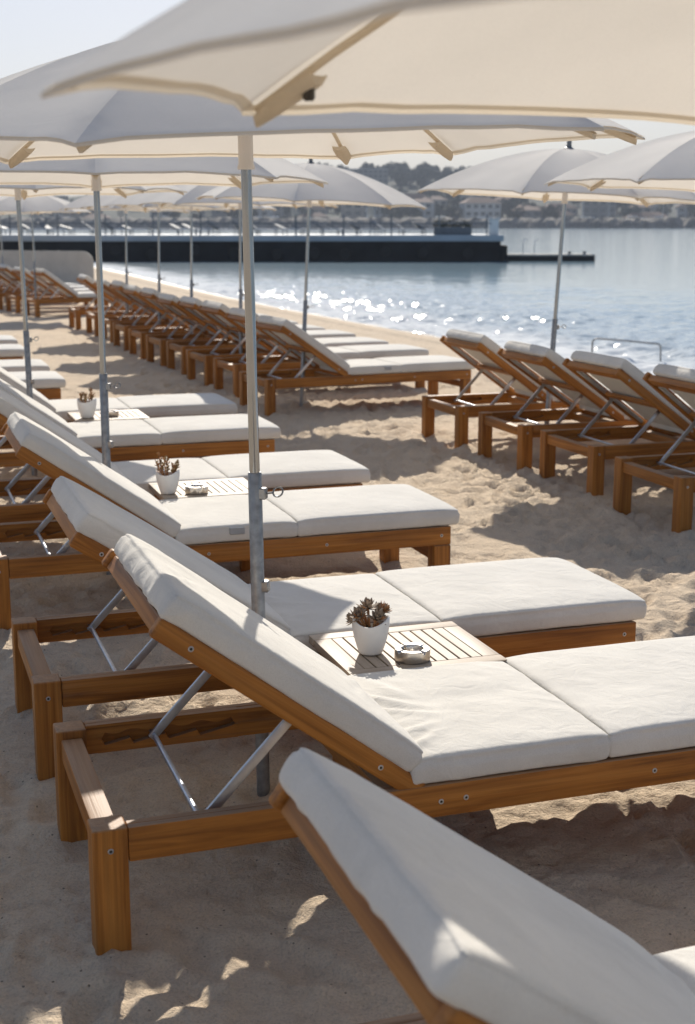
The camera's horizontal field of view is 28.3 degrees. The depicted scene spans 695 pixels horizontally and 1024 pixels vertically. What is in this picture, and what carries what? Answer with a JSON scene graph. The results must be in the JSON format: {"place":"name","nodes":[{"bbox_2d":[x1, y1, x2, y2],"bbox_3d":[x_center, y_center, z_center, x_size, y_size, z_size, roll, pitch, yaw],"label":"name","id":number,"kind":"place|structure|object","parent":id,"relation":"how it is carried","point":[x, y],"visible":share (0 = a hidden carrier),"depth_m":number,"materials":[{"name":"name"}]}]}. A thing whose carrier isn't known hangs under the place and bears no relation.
{"place":"outdoors","nodes":[
{"label":"outdoors","id":0,"kind":"place"},
{"bbox_2d":[1,177,679,219],"bbox_3d":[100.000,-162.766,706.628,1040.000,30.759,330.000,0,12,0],"label":"hill","id":1,"kind":"structure","parent":0,"point":[414,188],"depth_m":657.27,"materials":[{"name":"plant"}]},
{"bbox_2d":[29,212,55,218],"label":"house","id":2,"kind":"structure","parent":1,"relation":"on","point":[53,214],"depth_m":569.41,"materials":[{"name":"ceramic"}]},
{"bbox_2d":[63,210,102,217],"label":"house","id":3,"kind":"structure","parent":1,"relation":"on","point":[77,215],"depth_m":588.44,"materials":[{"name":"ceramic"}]},
{"bbox_2d":[150,211,171,217],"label":"house","id":4,"kind":"structure","parent":1,"relation":"on","point":[162,213],"depth_m":571.77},
{"bbox_2d":[165,211,180,217],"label":"tree","id":5,"kind":"object","parent":1,"relation":"on","point":[173,214],"visible":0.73,"depth_m":568.38,"materials":[{"name":"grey plant"}]},
{"bbox_2d":[199,210,232,218],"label":"house","id":6,"kind":"structure","parent":1,"relation":"on","point":[217,213],"depth_m":591.34,"materials":[{"name":"ceramic"}]},
{"bbox_2d":[234,209,269,217],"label":"house","id":7,"kind":"structure","parent":1,"relation":"on","point":[260,213],"depth_m":568.32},
{"bbox_2d":[270,206,300,215],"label":"house","id":8,"kind":"structure","parent":1,"relation":"on","point":[279,211],"depth_m":610.98,"materials":[{"name":"ceramic"}]},
{"bbox_2d":[298,212,328,218],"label":"house","id":9,"kind":"structure","parent":1,"relation":"on","point":[319,214],"depth_m":578.55,"materials":[{"name":"ceramic"}]},
{"bbox_2d":[301,206,328,213],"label":"house","id":10,"kind":"structure","parent":1,"relation":"on","point":[323,210],"depth_m":621.45,"materials":[{"name":"ceramic"}]},
{"bbox_2d":[341,205,371,218],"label":"house","id":11,"kind":"structure","parent":1,"relation":"on","point":[353,211],"depth_m":572.34,"materials":[{"name":"ceramic"}]},
{"bbox_2d":[345,169,387,185],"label":"hotel","id":12,"kind":"structure","parent":1,"relation":"on","point":[380,175],"depth_m":714.14,"materials":[{"name":"grey"}]},
{"bbox_2d":[389,207,409,218],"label":"tree","id":13,"kind":"object","parent":1,"relation":"on","point":[399,212],"visible":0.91,"depth_m":561.47,"materials":[{"name":"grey plant"}]},
{"bbox_2d":[395,176,407,189],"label":"tree","id":14,"kind":"object","parent":1,"relation":"on","point":[400,181],"visible":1,"depth_m":732.23,"materials":[{"name":"grey plant"}]},
{"bbox_2d":[404,173,418,186],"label":"tree","id":15,"kind":"object","parent":1,"relation":"on","point":[410,178],"visible":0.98,"depth_m":747.01,"materials":[{"name":"grey plant"}]},
{"bbox_2d":[401,193,426,208],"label":"house","id":16,"kind":"structure","parent":1,"relation":"on","point":[416,195],"depth_m":644.37,"materials":[{"name":"ceramic"}]},
{"bbox_2d":[406,207,422,217],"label":"tree","id":17,"kind":"object","parent":1,"relation":"on","point":[416,211],"visible":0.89,"depth_m":562.85,"materials":[{"name":"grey plant"}]},
{"bbox_2d":[409,199,434,218],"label":"house","id":18,"kind":"structure","parent":1,"relation":"on","point":[428,204],"depth_m":574.84,"materials":[{"name":"ceramic"}]},
{"bbox_2d":[417,168,432,184],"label":"tree","id":19,"kind":"object","parent":1,"relation":"on","point":[424,174],"visible":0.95,"depth_m":755.79,"materials":[{"name":"grey plant"}]},
{"bbox_2d":[422,196,447,205],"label":"house","id":20,"kind":"structure","parent":1,"relation":"on","point":[437,199],"depth_m":637.52,"materials":[{"name":"ceramic"}]},
{"bbox_2d":[433,169,449,180],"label":"tree","id":21,"kind":"object","parent":1,"relation":"on","point":[438,175],"visible":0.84,"depth_m":746.75,"materials":[{"name":"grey plant"}]},
{"bbox_2d":[441,203,461,217],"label":"tree","id":22,"kind":"object","parent":1,"relation":"on","point":[453,210],"visible":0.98,"depth_m":565.64,"materials":[{"name":"grey plant"}]},
{"bbox_2d":[459,197,500,218],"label":"house","id":23,"kind":"structure","parent":1,"relation":"on","point":[478,207],"depth_m":564.03,"materials":[{"name":"paint"}]},
{"bbox_2d":[501,198,517,216],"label":"tree","id":24,"kind":"object","parent":1,"relation":"on","point":[507,201],"visible":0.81,"depth_m":620.16,"materials":[{"name":"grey plant"}]},
{"bbox_2d":[505,206,524,217],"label":"tree","id":25,"kind":"object","parent":1,"relation":"on","point":[513,214],"visible":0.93,"depth_m":567.49,"materials":[{"name":"grey plant"}]},
{"bbox_2d":[512,206,540,218],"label":"house","id":26,"kind":"structure","parent":1,"relation":"on","point":[532,212],"depth_m":568.11,"materials":[{"name":"ceramic"}]},
{"bbox_2d":[540,205,559,218],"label":"tree","id":27,"kind":"object","parent":1,"relation":"on","point":[550,212],"visible":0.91,"depth_m":561.60,"materials":[{"name":"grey plant"}]},
{"bbox_2d":[541,210,574,218],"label":"house","id":28,"kind":"structure","parent":1,"relation":"on","point":[569,215],"depth_m":596.33,"materials":[{"name":"ceramic"}]},
{"bbox_2d":[544,203,577,214],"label":"house","id":29,"kind":"structure","parent":1,"relation":"on","point":[570,208],"depth_m":646.08,"materials":[{"name":"ceramic"}]},
{"bbox_2d":[581,201,615,218],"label":"house","id":30,"kind":"structure","parent":1,"relation":"on","point":[597,209],"depth_m":612.47,"materials":[{"name":"ceramic"}]},
{"bbox_2d":[622,205,641,216],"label":"tree","id":31,"kind":"object","parent":1,"relation":"on","point":[633,208],"visible":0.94,"depth_m":577.32,"materials":[{"name":"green plant"}]},
{"bbox_2d":[630,204,651,211],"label":"house","id":32,"kind":"structure","parent":1,"relation":"on","point":[643,208],"depth_m":622.05,"materials":[{"name":"ceramic"}]},
{"bbox_2d":[622,212,660,218],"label":"house","id":33,"kind":"structure","parent":1,"relation":"on","point":[645,215],"depth_m":574.40,"materials":[{"name":"ceramic"}]},
{"bbox_2d":[654,204,671,214],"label":"tree","id":34,"kind":"object","parent":1,"relation":"on","point":[661,208],"visible":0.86,"depth_m":610.15,"materials":[{"name":"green plant"}]},
{"bbox_2d":[675,204,692,217],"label":"house","id":35,"kind":"structure","parent":1,"relation":"on","point":[681,210],"depth_m":639.05,"materials":[{"name":"ceramic"}]},
{"bbox_2d":[686,204,694,216],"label":"tree","id":36,"kind":"object","parent":1,"relation":"on","point":[691,208],"visible":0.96,"depth_m":632.70,"materials":[{"name":"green plant"}]},
{"bbox_2d":[0,267,694,1023],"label":"sand","id":37,"kind":"structure","parent":0,"point":[266,933],"depth_m":3.98,"materials":[{"name":"sand"}]},
{"bbox_2d":[0,335,17,343],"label":"sun lounger","id":38,"kind":"object","parent":37,"relation":"on","point":[7,339],"visible":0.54,"depth_m":14.93,"materials":[{"name":"fabric"}]},
{"bbox_2d":[0,344,24,359],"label":"sun lounger","id":39,"kind":"object","parent":37,"relation":"on","point":[11,351],"visible":0.69,"depth_m":13.79,"materials":[{"name":"fabric"}]},
{"bbox_2d":[0,359,49,371],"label":"sun lounger","id":40,"kind":"object","parent":37,"relation":"on","point":[15,365],"visible":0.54,"depth_m":12.21,"materials":[{"name":"fabric"}]},
{"bbox_2d":[0,197,51,302],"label":"parasol","id":41,"kind":"object","parent":37,"relation":"on","point":[3,213],"visible":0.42,"depth_m":28.48,"materials":[{"name":"fabric"}]},
{"bbox_2d":[9,371,65,399],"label":"sun lounger","id":42,"kind":"object","parent":37,"relation":"on","point":[48,385],"visible":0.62,"depth_m":11.20,"materials":[{"name":"fabric"}]},
{"bbox_2d":[0,273,79,290],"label":"sun lounger","id":43,"kind":"object","parent":37,"relation":"on","point":[4,281],"visible":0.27,"depth_m":27.73,"materials":[{"name":"brown wood"}]},
{"bbox_2d":[0,196,91,298],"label":"parasol","id":44,"kind":"object","parent":37,"relation":"on","point":[41,204],"visible":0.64,"depth_m":23.86,"materials":[{"name":"fabric"}]},
{"bbox_2d":[0,250,93,284],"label":"windbreak","id":45,"kind":"object","parent":37,"relation":"on","point":[67,266],"visible":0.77,"depth_m":34.96,"materials":[{"name":"fabric"}]},
{"bbox_2d":[0,264,96,309],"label":"sun lounger","id":46,"kind":"object","parent":37,"relation":"on","point":[11,276],"visible":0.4,"depth_m":26.66,"materials":[{"name":"brown wood"}]},
{"bbox_2d":[5,267,108,312],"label":"sun lounger","id":47,"kind":"object","parent":37,"relation":"on","point":[40,286],"visible":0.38,"depth_m":25.68,"materials":[{"name":"brown wood"}]},
{"bbox_2d":[26,268,106,316],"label":"sun lounger","id":48,"kind":"object","parent":37,"relation":"on","point":[60,287],"visible":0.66,"depth_m":24.57,"materials":[{"name":"brown wood"}]},
{"bbox_2d":[0,185,187,475],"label":"parasol","id":49,"kind":"object","parent":37,"relation":"on","point":[19,192],"visible":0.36,"depth_m":8.88,"materials":[{"name":"fabric"}]},
{"bbox_2d":[68,274,131,329],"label":"sun lounger","id":50,"kind":"object","parent":37,"relation":"on","point":[87,281],"visible":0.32,"depth_m":21.57,"materials":[{"name":"brown wood"}]},
{"bbox_2d":[67,409,149,460],"bbox_3d":[-1.585,-0.430,9.156,0.480,0.436,0.440,-4,13,-18],"label":"side table","id":51,"kind":"object","parent":37,"relation":"on","point":[130,414],"visible":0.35,"depth_m":9.04,"materials":[{"name":"white wood"}]},
{"bbox_2d":[77,387,95,417],"bbox_3d":[-1.695,-0.714,8.953,0.126,0.197,0.131,0,12,0],"label":"potted succulent","id":52,"kind":"object","parent":51,"relation":"on","point":[86,408],"visible":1,"depth_m":8.92,"materials":[{"name":"ceramic"}]},
{"bbox_2d":[86,279,149,336],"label":"sun lounger","id":53,"kind":"object","parent":37,"relation":"on","point":[109,291],"visible":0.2,"depth_m":20.40,"materials":[{"name":"brown wood"}]},
{"bbox_2d":[0,367,237,435],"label":"sun lounger","id":54,"kind":"object","parent":37,"relation":"on","point":[173,405],"visible":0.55,"depth_m":9.59,"materials":[{"name":"fabric"}]},
{"bbox_2d":[59,195,189,313],"bbox_3d":[-3.318,-3.687,20.702,1.895,2.458,1.967,-2,12,-8],"label":"parasol","id":55,"kind":"object","parent":37,"relation":"on","point":[79,202],"visible":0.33,"depth_m":20.01,"materials":[{"name":"fabric"}]},
{"bbox_2d":[104,280,163,342],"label":"sun lounger","id":56,"kind":"object","parent":37,"relation":"on","point":[116,286],"visible":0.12,"depth_m":19.57,"materials":[{"name":"brown wood"}]},
{"bbox_2d":[0,379,280,466],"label":"sun lounger","id":57,"kind":"object","parent":37,"relation":"on","point":[182,436],"visible":0.66,"depth_m":8.41,"materials":[{"name":"fabric"}]},
{"bbox_2d":[80,195,229,345],"bbox_3d":[-2.554,-3.226,18.507,1.978,2.458,1.941,1,12,0],"label":"parasol","id":58,"kind":"object","parent":37,"relation":"on","point":[105,200],"visible":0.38,"depth_m":17.94,"materials":[{"name":"fabric"}]},
{"bbox_2d":[0,157,327,574],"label":"parasol","id":59,"kind":"object","parent":37,"relation":"on","point":[97,175],"visible":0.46,"depth_m":6.23,"materials":[{"name":"fabric"}]},
{"bbox_2d":[0,389,370,522],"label":"sun lounger","id":60,"kind":"object","parent":37,"relation":"on","point":[300,470],"visible":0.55,"depth_m":7.04,"materials":[{"name":"fabric"}]},
{"bbox_2d":[103,192,275,333],"bbox_3d":[-1.899,-2.862,16.777,2.041,2.458,1.974,1,12,0],"label":"parasol","id":61,"kind":"object","parent":37,"relation":"on","point":[135,200],"visible":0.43,"depth_m":16.28,"materials":[{"name":"fabric"}]},
{"bbox_2d":[113,284,268,350],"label":"sun lounger","id":62,"kind":"object","parent":37,"relation":"on","point":[131,291],"visible":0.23,"depth_m":18.34,"materials":[{"name":"brown wood"}]},
{"bbox_2d":[148,477,249,571],"bbox_3d":[-0.683,0.095,6.660,0.480,0.436,0.410,-4,13,-18],"label":"side table","id":63,"kind":"object","parent":37,"relation":"on","point":[227,486],"visible":0.3,"depth_m":6.63,"materials":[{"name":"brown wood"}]},
{"bbox_2d":[155,452,179,493],"bbox_3d":[-0.842,-0.184,6.440,0.117,0.195,0.119,0,12,0],"label":"potted succulent","id":64,"kind":"object","parent":63,"relation":"on","point":[167,482],"visible":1,"depth_m":6.42,"materials":[{"name":"ceramic"}]},
{"bbox_2d":[185,484,207,494],"bbox_3d":[-0.709,-0.107,6.473,0.104,0.033,0.104,1,12,5],"label":"ashtray","id":65,"kind":"object","parent":63,"relation":"on","point":[196,489],"visible":1,"depth_m":6.44,"materials":[{"name":"metal"}]},
{"bbox_2d":[129,287,297,358],"bbox_3d":[-1.704,-2.415,17.531,2.046,0.893,0.720,-5,13,-21],"label":"sun lounger","id":66,"kind":"object","parent":37,"relation":"on","point":[150,295],"visible":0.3,"depth_m":17.45,"materials":[{"name":"brown wood"}]},
{"bbox_2d":[0,412,459,629],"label":"sun lounger","id":67,"kind":"object","parent":37,"relation":"on","point":[387,521],"visible":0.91,"depth_m":5.93,"materials":[{"name":"fabric"}]},
{"bbox_2d":[146,293,325,365],"bbox_3d":[-1.336,-2.197,16.539,2.047,0.874,0.721,-5,13,-22],"label":"sun lounger","id":68,"kind":"object","parent":37,"relation":"on","point":[168,301],"visible":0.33,"depth_m":16.42,"materials":[{"name":"brown wood"}]},
{"bbox_2d":[138,185,337,353],"bbox_3d":[-1.110,-2.365,14.416,1.965,2.458,1.937,-9,15,-36],"label":"parasol","id":69,"kind":"object","parent":37,"relation":"on","point":[161,199],"visible":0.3,"depth_m":13.84,"materials":[{"name":"fabric"}]},
{"bbox_2d":[166,296,355,374],"bbox_3d":[-0.980,-2.021,15.679,2.046,0.884,0.721,-5,13,-21],"label":"sun lounger","id":70,"kind":"object","parent":37,"relation":"on","point":[187,304],"visible":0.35,"depth_m":15.62,"materials":[{"name":"brown wood"}]},
{"bbox_2d":[186,300,388,385],"bbox_3d":[-0.632,-1.810,14.655,2.046,0.893,0.720,-5,13,-22],"label":"sun lounger","id":71,"kind":"object","parent":37,"relation":"on","point":[211,309],"visible":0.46,"depth_m":14.55,"materials":[{"name":"brown wood"}]},
{"bbox_2d":[196,159,426,405],"bbox_3d":[-0.312,-1.935,12.375,1.941,2.456,1.954,-3,12,-16],"label":"parasol","id":72,"kind":"object","parent":37,"relation":"on","point":[344,187],"visible":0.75,"depth_m":11.64,"materials":[{"name":"fabric"}]},
{"bbox_2d":[213,307,428,397],"bbox_3d":[-0.256,-1.612,13.759,2.047,0.874,0.721,-5,13,-22],"label":"sun lounger","id":73,"kind":"object","parent":37,"relation":"on","point":[236,365],"visible":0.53,"depth_m":13.67,"materials":[{"name":"brown wood"}]},
{"bbox_2d":[0,41,644,796],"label":"parasol","id":74,"kind":"object","parent":37,"relation":"on","point":[102,123],"visible":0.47,"depth_m":3.31,"materials":[{"name":"fabric"}]},
{"bbox_2d":[11,476,646,780],"bbox_3d":[-0.062,0.301,4.662,2.047,0.875,0.722,-4,13,-18],"label":"sun lounger","id":75,"kind":"object","parent":37,"relation":"on","point":[509,608],"visible":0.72,"depth_m":4.54,"materials":[{"name":"fabric"}]},
{"bbox_2d":[239,315,474,415],"bbox_3d":[0.100,-1.359,12.531,2.046,0.884,0.726,-5,13,-23],"label":"sun lounger","id":76,"kind":"object","parent":37,"relation":"on","point":[330,368],"visible":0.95,"depth_m":12.33,"materials":[{"name":"brown wood"}]},
{"bbox_2d":[41,0,694,126],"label":"parasol","id":77,"kind":"object","parent":37,"relation":"on","point":[262,62],"visible":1,"depth_m":1.88,"materials":[{"name":"fabric"}]},
{"bbox_2d":[53,534,694,955],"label":"sun lounger","id":78,"kind":"object","parent":37,"relation":"on","point":[479,736],"visible":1,"depth_m":3.40,"materials":[{"name":"fabric"}]},
{"bbox_2d":[309,621,506,764],"bbox_3d":[0.174,0.618,4.175,0.480,0.436,0.420,-4,13,-18],"label":"side table","id":79,"kind":"object","parent":37,"relation":"on","point":[449,642],"visible":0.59,"depth_m":4.12,"materials":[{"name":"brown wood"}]},
{"bbox_2d":[345,597,391,655],"bbox_3d":[0.063,0.333,4.056,0.140,0.166,0.120,0,12,0],"label":"potted succulent","id":80,"kind":"object","parent":79,"relation":"on","point":[370,633],"visible":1,"depth_m":4.03,"materials":[{"name":"ceramic"}]},
{"bbox_2d":[394,643,429,663],"bbox_3d":[0.189,0.411,4.007,0.104,0.033,0.104,-4,13,-18],"label":"ashtray","id":81,"kind":"object","parent":79,"relation":"on","point":[411,653],"visible":1,"depth_m":3.98,"materials":[{"name":"metal"}]},
{"bbox_2d":[269,748,694,1023],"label":"sun lounger","id":82,"kind":"object","parent":37,"relation":"on","point":[457,928],"visible":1,"depth_m":1.78,"materials":[{"name":"fabric"}]},
{"bbox_2d":[422,329,675,447],"bbox_3d":[1.664,-0.980,10.708,2.046,0.893,0.722,-4,13,-19],"label":"sun lounger","id":83,"kind":"object","parent":37,"relation":"on","point":[482,349],"visible":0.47,"depth_m":10.42,"materials":[{"name":"brown wood"}]},
{"bbox_2d":[417,141,694,423],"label":"parasol","id":84,"kind":"object","parent":37,"relation":"on","point":[528,175],"visible":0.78,"depth_m":9.46,"materials":[{"name":"fabric"}]},
{"bbox_2d":[478,341,694,469],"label":"sun lounger","id":85,"kind":"object","parent":37,"relation":"on","point":[547,365],"visible":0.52,"depth_m":9.49,"materials":[{"name":"brown wood"}]},
{"bbox_2d":[539,351,694,495],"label":"sun lounger","id":86,"kind":"object","parent":37,"relation":"on","point":[664,424],"visible":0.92,"depth_m":8.63,"materials":[{"name":"brown wood"}]},
{"bbox_2d":[544,131,694,191],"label":"parasol","id":87,"kind":"object","parent":37,"relation":"on","point":[666,163],"visible":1,"depth_m":7.62,"materials":[{"name":"fabric"}]},
{"bbox_2d":[613,364,694,532],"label":"sun lounger","id":88,"kind":"object","parent":37,"relation":"on","point":[677,380],"visible":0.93,"depth_m":7.78,"materials":[{"name":"brown wood"}]},
{"bbox_2d":[0,0,694,196],"label":"sky","id":89,"kind":"structure","parent":0,"point":[33,33],"materials":[{"name":"white"}]},
{"bbox_2d":[2,228,694,374],"bbox_3d":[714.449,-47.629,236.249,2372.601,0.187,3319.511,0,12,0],"label":"sea","id":90,"kind":"structure","parent":0,"point":[635,284],"depth_m":43.05,"materials":[{"name":"liquid"}]},
{"bbox_2d":[0,214,507,261],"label":"pier","id":91,"kind":"structure","parent":90,"relation":"in","point":[486,247],"depth_m":72.81,"materials":[{"name":"paint"}]},
{"bbox_2d":[16,222,50,234],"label":"pier sunbed","id":92,"kind":"object","parent":91,"relation":"on","point":[28,228],"visible":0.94,"depth_m":74.16,"materials":[{"name":"white paint"}]},
{"bbox_2d":[37,222,69,234],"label":"pier sunbed","id":93,"kind":"object","parent":91,"relation":"on","point":[47,226],"visible":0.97,"depth_m":74.36,"materials":[{"name":"white paint"}]},
{"bbox_2d":[58,225,93,234],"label":"pier sunbed","id":94,"kind":"object","parent":91,"relation":"on","point":[74,229],"visible":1,"depth_m":74.07,"materials":[{"name":"white paint"}]},
{"bbox_2d":[101,221,132,234],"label":"pier sunbed","id":95,"kind":"object","parent":91,"relation":"on","point":[110,227],"visible":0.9,"depth_m":74.16,"materials":[{"name":"white paint"}]},
{"bbox_2d":[117,224,151,234],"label":"pier sunbed","id":96,"kind":"object","parent":91,"relation":"on","point":[123,226],"visible":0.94,"depth_m":74.44,"materials":[{"name":"white paint"}]},
{"bbox_2d":[167,224,199,234],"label":"pier sunbed","id":97,"kind":"object","parent":91,"relation":"on","point":[177,227],"visible":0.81,"depth_m":74.08,"materials":[{"name":"white paint"}]},
{"bbox_2d":[205,222,238,234],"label":"pier sunbed","id":98,"kind":"object","parent":91,"relation":"on","point":[217,228],"visible":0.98,"depth_m":74.39,"materials":[{"name":"white paint"}]},
{"bbox_2d":[272,224,305,234],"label":"pier sunbed","id":99,"kind":"object","parent":91,"relation":"on","point":[283,228],"visible":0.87,"depth_m":74.42,"materials":[{"name":"white paint"}]},
{"bbox_2d":[346,222,379,234],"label":"pier sunbed","id":100,"kind":"object","parent":91,"relation":"on","point":[356,227],"visible":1,"depth_m":74.39,"materials":[{"name":"white paint"}]},
{"bbox_2d":[367,206,373,233],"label":"folded parasol","id":101,"kind":"object","parent":91,"relation":"on","point":[370,213],"visible":0.56,"depth_m":75.53,"materials":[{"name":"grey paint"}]},
{"bbox_2d":[371,221,403,234],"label":"pier sunbed","id":102,"kind":"object","parent":91,"relation":"on","point":[380,227],"visible":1,"depth_m":74.06,"materials":[{"name":"white paint"}]},
{"bbox_2d":[392,221,423,234],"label":"pier sunbed","id":103,"kind":"object","parent":91,"relation":"on","point":[400,227],"visible":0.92,"depth_m":74.25,"materials":[{"name":"white paint"}]},
{"bbox_2d":[433,216,472,234],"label":"planter","id":104,"kind":"object","parent":91,"relation":"on","point":[462,229],"visible":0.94,"depth_m":73.15,"materials":[{"name":"grey paint"}]},
{"bbox_2d":[1,217,694,227],"bbox_3d":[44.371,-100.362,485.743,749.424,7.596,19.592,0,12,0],"label":"breakwater","id":105,"kind":"object","parent":90,"relation":"in","point":[654,222],"visible":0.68,"depth_m":482.55,"materials":[{"name":"stone"}]},
{"bbox_2d":[507,239,595,260],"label":"floating dock","id":106,"kind":"object","parent":90,"relation":"on","point":[570,256],"visible":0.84,"depth_m":73.69,"materials":[{"name":"concrete"}]},
{"bbox_2d":[591,338,661,360],"bbox_3d":[4.178,-1.999,20.722,1.063,1.244,0.030,0,12,1],"label":"handrail","id":107,"kind":"object","parent":90,"relation":"in","point":[593,340],"visible":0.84,"depth_m":20.60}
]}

